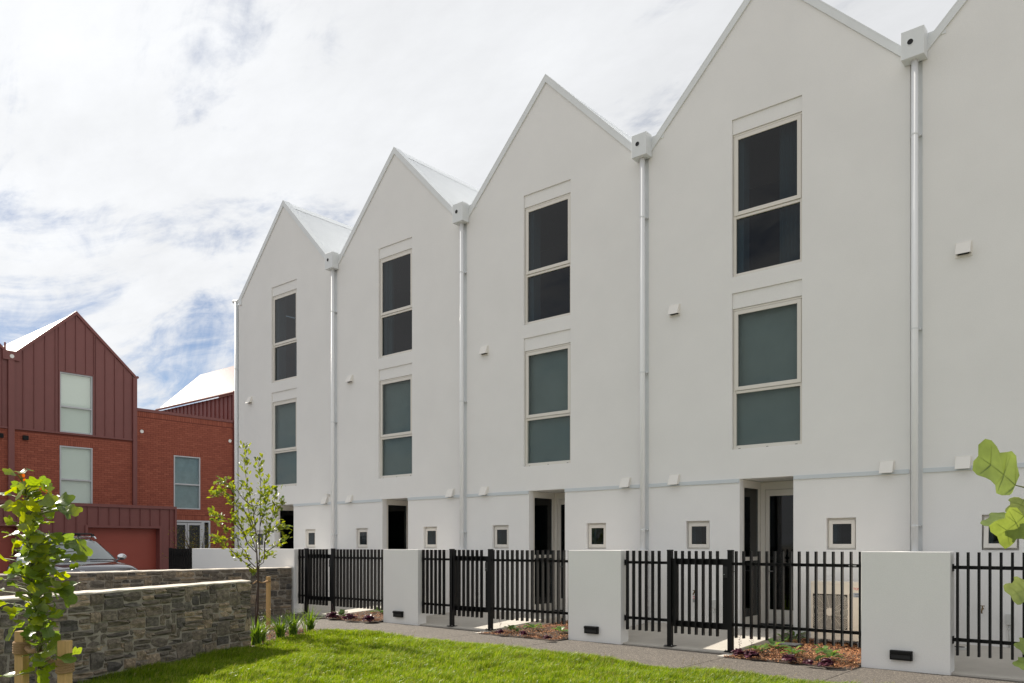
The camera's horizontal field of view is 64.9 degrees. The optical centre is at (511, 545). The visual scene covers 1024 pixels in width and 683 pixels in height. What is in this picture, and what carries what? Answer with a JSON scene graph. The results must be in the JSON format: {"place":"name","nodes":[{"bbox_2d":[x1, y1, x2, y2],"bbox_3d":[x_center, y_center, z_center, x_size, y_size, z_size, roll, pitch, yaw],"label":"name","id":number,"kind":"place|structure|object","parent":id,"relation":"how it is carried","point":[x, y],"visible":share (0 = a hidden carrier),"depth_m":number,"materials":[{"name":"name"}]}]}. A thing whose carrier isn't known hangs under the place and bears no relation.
{"place":"outdoors","nodes":[
{"label":"outdoors","id":0,"kind":"place"},
{"bbox_2d":[0,0,956,410],"label":"sky","id":1,"kind":"structure","parent":0,"point":[151,151],"materials":[{"name":"white"}]},
{"bbox_2d":[250,614,1023,682],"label":"path","id":2,"kind":"structure","parent":0,"point":[666,657],"depth_m":11.91,"materials":[{"name":"grey concrete"}]},
{"bbox_2d":[0,567,291,616],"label":"stone wall","id":3,"kind":"structure","parent":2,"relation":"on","point":[281,587],"depth_m":17.32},
{"bbox_2d":[250,625,314,645],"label":"mulch","id":4,"kind":"object","parent":2,"relation":"on","point":[269,636],"visible":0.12,"depth_m":14.90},
{"bbox_2d":[207,440,292,626],"bbox_3d":[-4.912,-0.129,14.839,1.720,3.644,1.050,0,0,-1],"label":"young tree","id":5,"kind":"object","parent":4,"relation":"on","point":[264,500],"visible":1,"depth_m":14.85,"materials":[{"name":"green plant"}]},
{"bbox_2d":[250,616,277,645],"bbox_3d":[-4.149,1.379,13.056,0.534,0.502,0.700,0,0,40],"label":"strap leaf plant","id":6,"kind":"object","parent":4,"relation":"on","point":[256,634],"visible":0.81,"depth_m":13.05,"materials":[{"name":"green plant"}]},
{"bbox_2d":[266,576,270,628],"bbox_3d":[-4.756,1.173,15.730,0.064,1.135,0.064,0,0,23],"label":"tree stake","id":7,"kind":"object","parent":4,"relation":"on","point":[268,598],"visible":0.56,"depth_m":15.71,"materials":[{"name":"beige wood"}]},
{"bbox_2d":[261,624,275,641],"bbox_3d":[-4.214,1.441,13.582,0.414,0.378,0.509,0,0,40],"label":"strap leaf plant","id":8,"kind":"object","parent":4,"relation":"on","point":[263,637],"visible":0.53,"depth_m":13.55,"materials":[{"name":"green plant"}]},
{"bbox_2d":[262,613,296,638],"bbox_3d":[-3.993,1.371,13.830,0.621,0.518,0.574,0,0,-29],"label":"strap leaf plant","id":9,"kind":"object","parent":4,"relation":"on","point":[280,631],"visible":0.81,"depth_m":13.79,"materials":[{"name":"green plant"}]},
{"bbox_2d":[281,610,308,635],"bbox_3d":[-3.882,1.368,14.223,0.598,0.524,0.643,0,0,-14],"label":"strap leaf plant","id":10,"kind":"object","parent":4,"relation":"on","point":[293,629],"visible":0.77,"depth_m":14.20,"materials":[{"name":"green plant"}]},
{"bbox_2d":[294,608,329,632],"bbox_3d":[-3.783,1.361,15.043,0.652,0.537,0.597,0,0,40],"label":"strap leaf plant","id":11,"kind":"object","parent":4,"relation":"on","point":[310,623],"visible":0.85,"depth_m":14.96,"materials":[{"name":"green plant"}]},
{"bbox_2d":[322,611,382,622],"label":"mulch","id":12,"kind":"object","parent":2,"relation":"on","point":[376,615],"visible":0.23,"depth_m":17.99,"materials":[{"name":"brown wood"}]},
{"bbox_2d":[325,604,339,617],"bbox_3d":[-3.983,1.452,17.821,0.291,0.340,0.292,0,0,12],"label":"heuchera","id":13,"kind":"object","parent":12,"relation":"on","point":[332,614],"visible":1,"depth_m":17.73,"materials":[{"name":"purple plant"}]},
{"bbox_2d":[333,609,347,615],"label":"hosta","id":14,"kind":"object","parent":12,"relation":"on","point":[341,611],"visible":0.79,"depth_m":18.17,"materials":[{"name":"green plant"}]},
{"bbox_2d":[342,613,356,619],"bbox_3d":[-3.490,1.531,17.352,0.283,0.145,0.294,0,0,40],"label":"heuchera","id":15,"kind":"object","parent":12,"relation":"on","point":[348,616],"visible":1,"depth_m":17.28,"materials":[{"name":"purple plant"}]},
{"bbox_2d":[331,548,382,611],"bbox_3d":[-3.423,0.844,17.967,1.978,1.553,0.155,0,0,40],"label":"slat fence","id":16,"kind":"object","parent":12,"relation":"on","point":[347,558],"visible":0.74,"depth_m":17.92,"materials":[{"name":"black metal"}]},
{"bbox_2d":[307,549,330,605],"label":"gate","id":17,"kind":"structure","parent":16,"relation":"attached to","point":[317,576],"depth_m":18.85,"materials":[{"name":"black metal"}]},
{"bbox_2d":[362,614,374,621],"bbox_3d":[-3.049,1.537,17.079,0.260,0.158,0.341,0,0,2],"label":"heuchera","id":18,"kind":"object","parent":12,"relation":"on","point":[369,618],"visible":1,"depth_m":17.02,"materials":[{"name":"purple plant"}]},
{"bbox_2d":[383,549,465,624],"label":"pillar wall","id":19,"kind":"structure","parent":2,"relation":"on","point":[402,586],"depth_m":16.89,"materials":[{"name":"paint"}]},
{"bbox_2d":[478,621,567,640],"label":"mulch","id":20,"kind":"object","parent":2,"relation":"on","point":[545,625],"visible":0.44,"depth_m":14.96,"materials":[{"name":"brown wood"}]},
{"bbox_2d":[495,617,503,632],"bbox_3d":[-0.226,1.446,14.615,0.178,0.328,0.185,0,0,40],"label":"heuchera","id":21,"kind":"object","parent":20,"relation":"on","point":[499,631],"visible":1,"depth_m":14.57,"materials":[{"name":"purple plant"}]},
{"bbox_2d":[503,625,521,631],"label":"hosta","id":22,"kind":"object","parent":20,"relation":"on","point":[511,627],"visible":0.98,"depth_m":14.95,"materials":[{"name":"green plant"}]},
{"bbox_2d":[519,630,528,635],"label":"heuchera","id":23,"kind":"object","parent":20,"relation":"on","point":[522,632],"visible":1,"depth_m":14.36,"materials":[{"name":"purple plant"}]},
{"bbox_2d":[485,549,567,630],"bbox_3d":[0.298,0.844,14.802,2.008,1.553,0.155,0,0,40],"label":"slat fence","id":24,"kind":"object","parent":20,"relation":"on","point":[492,608],"visible":0.96,"depth_m":14.77,"materials":[{"name":"black metal"}]},
{"bbox_2d":[523,623,544,628],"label":"hosta","id":25,"kind":"object","parent":20,"relation":"on","point":[531,626],"visible":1,"depth_m":15.33,"materials":[{"name":"green plant"}]},
{"bbox_2d":[551,626,567,631],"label":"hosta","id":26,"kind":"object","parent":20,"relation":"in","point":[558,628],"visible":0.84,"depth_m":14.79,"materials":[{"name":"green plant"}]},
{"bbox_2d":[568,550,647,643],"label":"pillar wall","id":27,"kind":"structure","parent":2,"relation":"on","point":[596,595],"depth_m":13.70,"materials":[{"name":"paint"}]},
{"bbox_2d":[717,653,732,657],"bbox_3d":[3.191,1.684,11.993,0.120,0.112,0.385,0,0,40],"label":"concrete edge","id":28,"kind":"object","parent":2,"relation":"on","point":[728,654],"visible":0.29,"depth_m":11.93,"materials":[{"name":"white concrete"}]},
{"bbox_2d":[724,637,860,669],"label":"mulch","id":29,"kind":"object","parent":2,"relation":"on","point":[805,654],"visible":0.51,"depth_m":11.94,"materials":[{"name":"brown wood"}]},
{"bbox_2d":[731,634,745,655],"bbox_3d":[3.334,1.452,11.797,0.248,0.326,0.229,0,0,-10],"label":"heuchera","id":30,"kind":"object","parent":29,"relation":"on","point":[737,651],"visible":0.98,"depth_m":11.74,"materials":[{"name":"purple plant"}]},
{"bbox_2d":[744,637,759,657],"bbox_3d":[3.434,1.458,11.553,0.228,0.307,0.214,0,0,7],"label":"heuchera","id":31,"kind":"object","parent":29,"relation":"on","point":[749,653],"visible":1,"depth_m":11.50,"materials":[{"name":"purple plant"}]},
{"bbox_2d":[749,645,768,651],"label":"hosta","id":32,"kind":"object","parent":29,"relation":"on","point":[756,647],"visible":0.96,"depth_m":12.16,"materials":[{"name":"green plant"}]},
{"bbox_2d":[760,638,792,649],"bbox_3d":[4.051,1.540,12.500,0.417,0.170,0.495,0,0,-33],"label":"hosta","id":33,"kind":"object","parent":29,"relation":"on","point":[771,641],"visible":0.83,"depth_m":12.49,"materials":[{"name":"green plant"}]},
{"bbox_2d":[776,642,803,648],"bbox_3d":[4.408,1.584,12.806,0.340,0.052,0.340,0,0,40],"label":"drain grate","id":34,"kind":"object","parent":29,"relation":"on","point":[795,645],"visible":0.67,"depth_m":12.71,"materials":[{"name":"grey metal"}]},
{"bbox_2d":[782,654,797,661],"bbox_3d":[3.839,1.561,11.193,0.222,0.112,0.250,0,0,40],"label":"heuchera","id":35,"kind":"object","parent":29,"relation":"on","point":[789,657],"visible":1,"depth_m":11.14,"materials":[{"name":"purple plant"}]},
{"bbox_2d":[724,550,860,652],"bbox_3d":[4.028,0.844,11.629,2.013,1.553,0.155,0,0,40],"label":"slat fence","id":36,"kind":"object","parent":29,"relation":"on","point":[731,563],"visible":0.92,"depth_m":11.64,"materials":[{"name":"black metal"}]},
{"bbox_2d":[780,646,804,653],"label":"hosta","id":37,"kind":"object","parent":29,"relation":"on","point":[793,651],"visible":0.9,"depth_m":11.79,"materials":[{"name":"green plant"}]},
{"bbox_2d":[785,630,805,640],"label":"hosta","id":38,"kind":"object","parent":29,"relation":"on","point":[795,636],"visible":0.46,"depth_m":13.71,"materials":[{"name":"green plant"}]},
{"bbox_2d":[801,659,813,664],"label":"heuchera","id":39,"kind":"object","parent":29,"relation":"on","point":[808,661],"visible":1,"depth_m":10.83,"materials":[{"name":"purple plant"}]},
{"bbox_2d":[813,644,827,652],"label":"hosta","id":40,"kind":"object","parent":29,"relation":"on","point":[823,648],"visible":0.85,"depth_m":12.07,"materials":[{"name":"green plant"}]},
{"bbox_2d":[817,657,833,666],"bbox_3d":[4.177,1.551,10.736,0.207,0.121,0.258,0,0,40],"label":"heuchera","id":41,"kind":"object","parent":29,"relation":"on","point":[825,661],"visible":1,"depth_m":10.68,"materials":[{"name":"purple plant"}]},
{"bbox_2d":[816,649,844,659],"bbox_3d":[4.451,1.534,11.365,0.308,0.149,0.443,0,0,73],"label":"hosta","id":42,"kind":"object","parent":29,"relation":"on","point":[829,652],"visible":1,"depth_m":11.37,"materials":[{"name":"green plant"}]},
{"bbox_2d":[811,580,858,647],"bbox_3d":[5.328,1.095,13.008,0.920,1.030,0.420,0,0,40],"label":"outdoor unit","id":43,"kind":"object","parent":29,"relation":"on","point":[838,607],"visible":0.55,"depth_m":12.93,"materials":[{"name":"beige metal"}]},
{"bbox_2d":[861,551,953,674],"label":"pillar wall","id":44,"kind":"structure","parent":2,"relation":"on","point":[907,610],"depth_m":10.50,"materials":[{"name":"paint"}]},
{"bbox_2d":[952,552,1023,659],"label":"slat fence","id":45,"kind":"object","parent":44,"relation":"attached to","point":[989,568],"visible":0.98,"depth_m":9.98,"materials":[{"name":"black metal"}]},
{"bbox_2d":[954,646,966,649],"bbox_3d":[6.563,1.504,11.852,0.240,0.033,0.240,0,0,40],"label":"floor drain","id":46,"kind":"object","parent":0,"point":[962,648],"visible":0.45,"depth_m":11.77,"materials":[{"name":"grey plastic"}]},
{"label":"ground","id":47,"kind":"structure","parent":0,"visible":0},
{"bbox_2d":[3,311,138,504],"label":"red townhouse","id":48,"kind":"structure","parent":47,"relation":"on","point":[76,377],"depth_m":32.70,"materials":[{"name":"brick"}]},
{"bbox_2d":[60,372,92,434],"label":"window","id":49,"kind":"structure","parent":48,"relation":"in","point":[76,390],"depth_m":32.70,"materials":[{"name":"glass"}]},
{"bbox_2d":[60,445,92,503],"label":"window","id":50,"kind":"structure","parent":48,"relation":"in","point":[76,463],"depth_m":32.72,"materials":[{"name":"glass"}]},
{"bbox_2d":[0,580,251,682],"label":"stone wall","id":51,"kind":"structure","parent":47,"relation":"on","point":[115,629],"depth_m":10.47,"materials":[{"name":"grey stone"}]},
{"bbox_2d":[137,408,232,548],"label":"brick townhouse","id":52,"kind":"structure","parent":47,"relation":"on","point":[184,461],"depth_m":36.23,"materials":[{"name":"red brick"}]},
{"bbox_2d":[174,455,199,509],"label":"window","id":53,"kind":"structure","parent":52,"relation":"in","point":[186,468],"depth_m":36.25,"materials":[{"name":"glass"}]},
{"bbox_2d":[177,520,209,548],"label":"glazed doors","id":54,"kind":"structure","parent":52,"relation":"in","point":[183,524],"depth_m":36.54,"materials":[{"name":"glass"}]},
{"bbox_2d":[155,366,234,548],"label":"red townhouse","id":55,"kind":"structure","parent":47,"relation":"on","point":[220,383],"depth_m":40.52,"materials":[{"name":"metal"}]},
{"bbox_2d":[160,520,229,558],"bbox_3d":[-10.743,0.391,27.639,2.078,2.517,2.386,0,0,17],"label":"shrub","id":56,"kind":"object","parent":47,"relation":"on","point":[195,546],"visible":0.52,"depth_m":27.48,"materials":[{"name":"green plant"}]},
{"bbox_2d":[192,548,330,613],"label":"pillar wall","id":57,"kind":"structure","parent":47,"relation":"on","point":[206,558],"depth_m":20.65,"materials":[{"name":"paint"}]},
{"bbox_2d":[297,600,380,615],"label":"courtyard slab","id":58,"kind":"structure","parent":47,"relation":"on","point":[323,609],"depth_m":19.71,"materials":[{"name":"concrete"}]},
{"bbox_2d":[298,548,310,612],"bbox_3d":[-4.991,0.844,19.301,0.385,1.553,0.155,0,0,40],"label":"slat fence","id":59,"kind":"object","parent":58,"relation":"on","point":[302,576],"visible":0.92,"depth_m":19.24,"materials":[{"name":"black metal"}]},
{"bbox_2d":[325,147,478,602],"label":"white townhouse","id":60,"kind":"structure","parent":47,"relation":"on","point":[393,266],"depth_m":20.68,"materials":[{"name":"paint"}]},
{"bbox_2d":[358,528,367,547],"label":"small window","id":61,"kind":"structure","parent":60,"relation":"in","point":[362,532],"depth_m":21.47,"materials":[{"name":"white glass"}]},
{"bbox_2d":[379,238,411,357],"bbox_3d":[-2.937,-6.291,20.624,1.276,2.854,0.097,0,0,40],"label":"window","id":62,"kind":"structure","parent":60,"relation":"in","point":[395,259],"depth_m":20.64,"materials":[{"name":"glass"}]},
{"bbox_2d":[379,363,411,477],"bbox_3d":[-2.924,-3.156,20.639,1.276,2.824,0.137,0,0,40],"label":"window","id":63,"kind":"structure","parent":60,"relation":"in","point":[395,382],"depth_m":20.73,"materials":[{"name":"glass"}]},
{"bbox_2d":[426,527,436,547],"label":"small window","id":64,"kind":"structure","parent":60,"relation":"in","point":[431,532],"depth_m":19.78,"materials":[{"name":"white glass"}]},
{"bbox_2d":[420,611,560,631],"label":"courtyard slab","id":65,"kind":"structure","parent":47,"relation":"on","point":[465,622],"depth_m":16.67,"materials":[{"name":"concrete"}]},
{"bbox_2d":[422,549,456,626],"bbox_3d":[-1.493,0.844,16.325,0.930,1.553,0.155,0,0,40],"label":"slat fence","id":66,"kind":"object","parent":65,"relation":"on","point":[443,604],"visible":1,"depth_m":16.29,"materials":[{"name":"black metal"}]},
{"bbox_2d":[453,550,491,617],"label":"gate","id":67,"kind":"structure","parent":66,"relation":"attached to","point":[468,558],"depth_m":15.70,"materials":[{"name":"black metal"}]},
{"bbox_2d":[452,74,645,620],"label":"white townhouse","id":68,"kind":"structure","parent":47,"relation":"on","point":[547,221],"depth_m":17.45,"materials":[{"name":"paint"}]},
{"bbox_2d":[495,525,508,548],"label":"small window","id":69,"kind":"structure","parent":68,"relation":"in","point":[501,531],"depth_m":18.31,"materials":[{"name":"white glass"}]},
{"bbox_2d":[525,180,570,324],"bbox_3d":[0.796,-6.291,17.449,1.276,2.854,0.097,0,0,40],"label":"window","id":70,"kind":"structure","parent":68,"relation":"in","point":[548,211],"depth_m":17.45,"materials":[{"name":"glass"}]},
{"bbox_2d":[525,329,570,466],"bbox_3d":[0.809,-3.156,17.464,1.276,2.824,0.137,0,0,40],"label":"window","id":71,"kind":"structure","parent":68,"relation":"in","point":[547,356],"depth_m":17.52,"materials":[{"name":"glass"}]},
{"bbox_2d":[558,499,564,609],"bbox_3d":[1.378,0.208,18.077,0.886,2.505,0.106,0,0,40],"label":"door","id":72,"kind":"structure","parent":68,"relation":"in","point":[561,503],"depth_m":18.33,"materials":[{"name":"white glass"}]},
{"bbox_2d":[589,523,605,548],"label":"small window","id":73,"kind":"structure","parent":68,"relation":"in","point":[597,531],"depth_m":16.60,"materials":[{"name":"white glass"}]},
{"bbox_2d":[623,622,787,653],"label":"courtyard slab","id":74,"kind":"structure","parent":47,"relation":"on","point":[706,642],"depth_m":13.52,"materials":[{"name":"concrete"}]},
{"bbox_2d":[624,550,676,646],"bbox_3d":[2.237,0.844,13.153,0.923,1.553,0.155,0,0,40],"label":"slat fence","id":75,"kind":"object","parent":74,"relation":"on","point":[652,562],"visible":1,"depth_m":13.08,"materials":[{"name":"black metal"}]},
{"bbox_2d":[672,551,734,636],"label":"gate","id":76,"kind":"structure","parent":75,"relation":"attached to","point":[710,625],"depth_m":12.54,"materials":[{"name":"black metal"}]},
{"bbox_2d":[631,0,910,643],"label":"white townhouse","id":77,"kind":"structure","parent":47,"relation":"on","point":[775,287],"depth_m":14.17,"materials":[{"name":"paint"}]},
{"bbox_2d":[688,521,709,548],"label":"small window","id":78,"kind":"structure","parent":77,"relation":"in","point":[698,531],"depth_m":15.11,"materials":[{"name":"glass"}]},
{"bbox_2d":[712,600,715,622],"bbox_3d":[3.728,1.252,14.815,0.090,0.495,0.060,0,0,40],"label":"electrical box","id":79,"kind":"object","parent":77,"relation":"attached to","point":[714,605],"visible":0.55,"depth_m":14.80,"materials":[{"name":"grey plastic"}]},
{"bbox_2d":[733,96,801,276],"bbox_3d":[4.609,-6.289,14.386,1.298,2.858,0.372,0,0,40],"label":"window","id":80,"kind":"structure","parent":77,"relation":"in","point":[767,143],"depth_m":14.26,"materials":[{"name":"glass"}]},
{"bbox_2d":[733,279,801,449],"bbox_3d":[4.541,-3.156,14.290,1.276,2.824,0.137,0,0,40],"label":"window","id":81,"kind":"structure","parent":77,"relation":"in","point":[767,321],"depth_m":14.32,"materials":[{"name":"glass"}]},
{"bbox_2d":[766,489,792,623],"bbox_3d":[5.110,0.208,14.902,0.886,2.505,0.106,0,0,40],"label":"door","id":82,"kind":"structure","parent":77,"relation":"in","point":[779,503],"depth_m":15.04,"materials":[{"name":"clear glass"}]},
{"bbox_2d":[828,518,855,549],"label":"small window","id":83,"kind":"structure","parent":77,"relation":"in","point":[841,531],"depth_m":13.42,"materials":[{"name":"glass"}]},
{"bbox_2d":[951,644,1023,681],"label":"courtyard slab","id":84,"kind":"structure","parent":47,"relation":"on","point":[995,666],"depth_m":10.66,"materials":[{"name":"concrete"}]},
{"bbox_2d":[901,0,1023,647],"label":"white townhouse","id":85,"kind":"structure","parent":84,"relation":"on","point":[964,59],"depth_m":12.17,"materials":[{"name":"paint"}]},
{"bbox_2d":[983,515,1018,549],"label":"small window","id":86,"kind":"structure","parent":85,"relation":"in","point":[990,541],"depth_m":11.99,"materials":[{"name":"white glass"}]},
{"bbox_2d":[1005,614,1010,647],"bbox_3d":[7.277,1.252,11.796,0.090,0.495,0.060,0,0,40],"label":"electrical box","id":87,"kind":"object","parent":85,"relation":"attached to","point":[1008,619],"visible":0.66,"depth_m":11.79,"materials":[{"name":"grey plastic"}]},
{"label":"driveway","id":88,"kind":"structure","parent":0,"visible":0},
{"bbox_2d":[0,342,19,500],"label":"red townhouse","id":89,"kind":"structure","parent":88,"relation":"on","point":[8,358],"depth_m":30.69,"materials":[{"name":"metal"}]},
{"bbox_2d":[6,533,137,571],"bbox_3d":[-11.805,0.597,21.568,4.702,1.867,2.290,0,0,40],"label":"parked car","id":90,"kind":"object","parent":88,"relation":"on","point":[101,558],"visible":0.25,"depth_m":20.91,"materials":[{"name":"paint"}]},
{"bbox_2d":[0,500,176,573],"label":"garage block","id":91,"kind":"structure","parent":88,"relation":"on","point":[141,537],"depth_m":33.19,"materials":[{"name":"red metal"}]},
{"bbox_2d":[0,526,14,573],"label":"garage door","id":92,"kind":"structure","parent":91,"relation":"in","point":[6,545],"depth_m":30.04,"materials":[{"name":"red metal"}]},
{"bbox_2d":[88,528,155,569],"bbox_3d":[-16.154,0.410,33.303,0.075,2.260,2.900,0,0,40],"label":"garage door","id":93,"kind":"structure","parent":91,"relation":"in","point":[138,545],"depth_m":33.59,"materials":[{"name":"red metal"}]},
{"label":"lawn","id":94,"kind":"structure","parent":0,"visible":0},
{"bbox_2d":[14,630,28,682],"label":"tree stake","id":95,"kind":"object","parent":94,"relation":"on","point":[20,663],"visible":0.61,"depth_m":4.15,"materials":[{"name":"beige wood"}]},
{"bbox_2d":[12,640,34,654],"bbox_3d":[-2.480,0.526,4.114,0.244,0.072,0.086,0,0,45],"label":"tree tie","id":96,"kind":"object","parent":95,"relation":"attached to","point":[20,648],"visible":0.86,"depth_m":4.13,"materials":[{"name":"beige fabric"}]},
{"bbox_2d":[0,468,92,682],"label":"tulip tree","id":97,"kind":"object","parent":95,"relation":"attached to","point":[38,551],"visible":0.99,"depth_m":3.97,"materials":[{"name":"green plant"}]},
{"bbox_2d":[57,640,71,682],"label":"tree stake","id":98,"kind":"object","parent":94,"relation":"on","point":[64,647],"visible":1,"depth_m":3.91,"materials":[{"name":"beige wood"}]},
{"bbox_2d":[36,649,74,673],"bbox_3d":[-2.268,0.571,3.970,0.278,0.104,0.085,0,0,25],"label":"tree tie","id":99,"kind":"object","parent":98,"relation":"attached to","point":[62,667],"visible":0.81,"depth_m":3.90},
{"bbox_2d":[77,628,888,682],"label":"grass","id":100,"kind":"structure","parent":94,"relation":"on","point":[226,664],"depth_m":10.40,"materials":[{"name":"green plant"}]},
{"bbox_2d":[972,439,1023,669],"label":"tulip tree","id":101,"kind":"object","parent":94,"relation":"on","point":[995,466],"visible":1,"depth_m":2.25,"materials":[{"name":"green plant"}]},
{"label":"courtyard slab","id":102,"kind":"structure","parent":0,"visible":0},
{"bbox_2d":[169,548,191,568],"bbox_3d":[-9.440,0.844,23.085,1.535,1.553,0.155,0,0,40],"label":"slat fence","id":103,"kind":"object","parent":102,"relation":"on","point":[180,558],"visible":0.45,"depth_m":23.07,"materials":[{"name":"black metal"}]},
{"bbox_2d":[232,200,404,548],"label":"white townhouse","id":104,"kind":"structure","parent":102,"relation":"on","point":[282,368],"depth_m":23.78,"materials":[{"name":"paint"}]},
{"bbox_2d":[256,531,262,547],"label":"small window","id":105,"kind":"structure","parent":104,"relation":"in","point":[261,532],"depth_m":24.64,"materials":[{"name":"white glass"}]},
{"bbox_2d":[272,279,296,382],"bbox_3d":[-6.669,-6.291,23.799,1.276,2.854,0.097,0,0,40],"label":"window","id":106,"kind":"structure","parent":104,"relation":"in","point":[284,296],"depth_m":23.82,"materials":[{"name":"glass"}]},
{"bbox_2d":[272,388,296,486],"bbox_3d":[-6.656,-3.156,23.814,1.276,2.824,0.137,0,0,40],"label":"window","id":107,"kind":"structure","parent":104,"relation":"in","point":[284,402],"depth_m":23.92,"materials":[{"name":"glass"}]},
{"bbox_2d":[307,529,314,547],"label":"small window","id":108,"kind":"structure","parent":104,"relation":"in","point":[310,533],"depth_m":22.97,"materials":[{"name":"white glass"}]}
]}

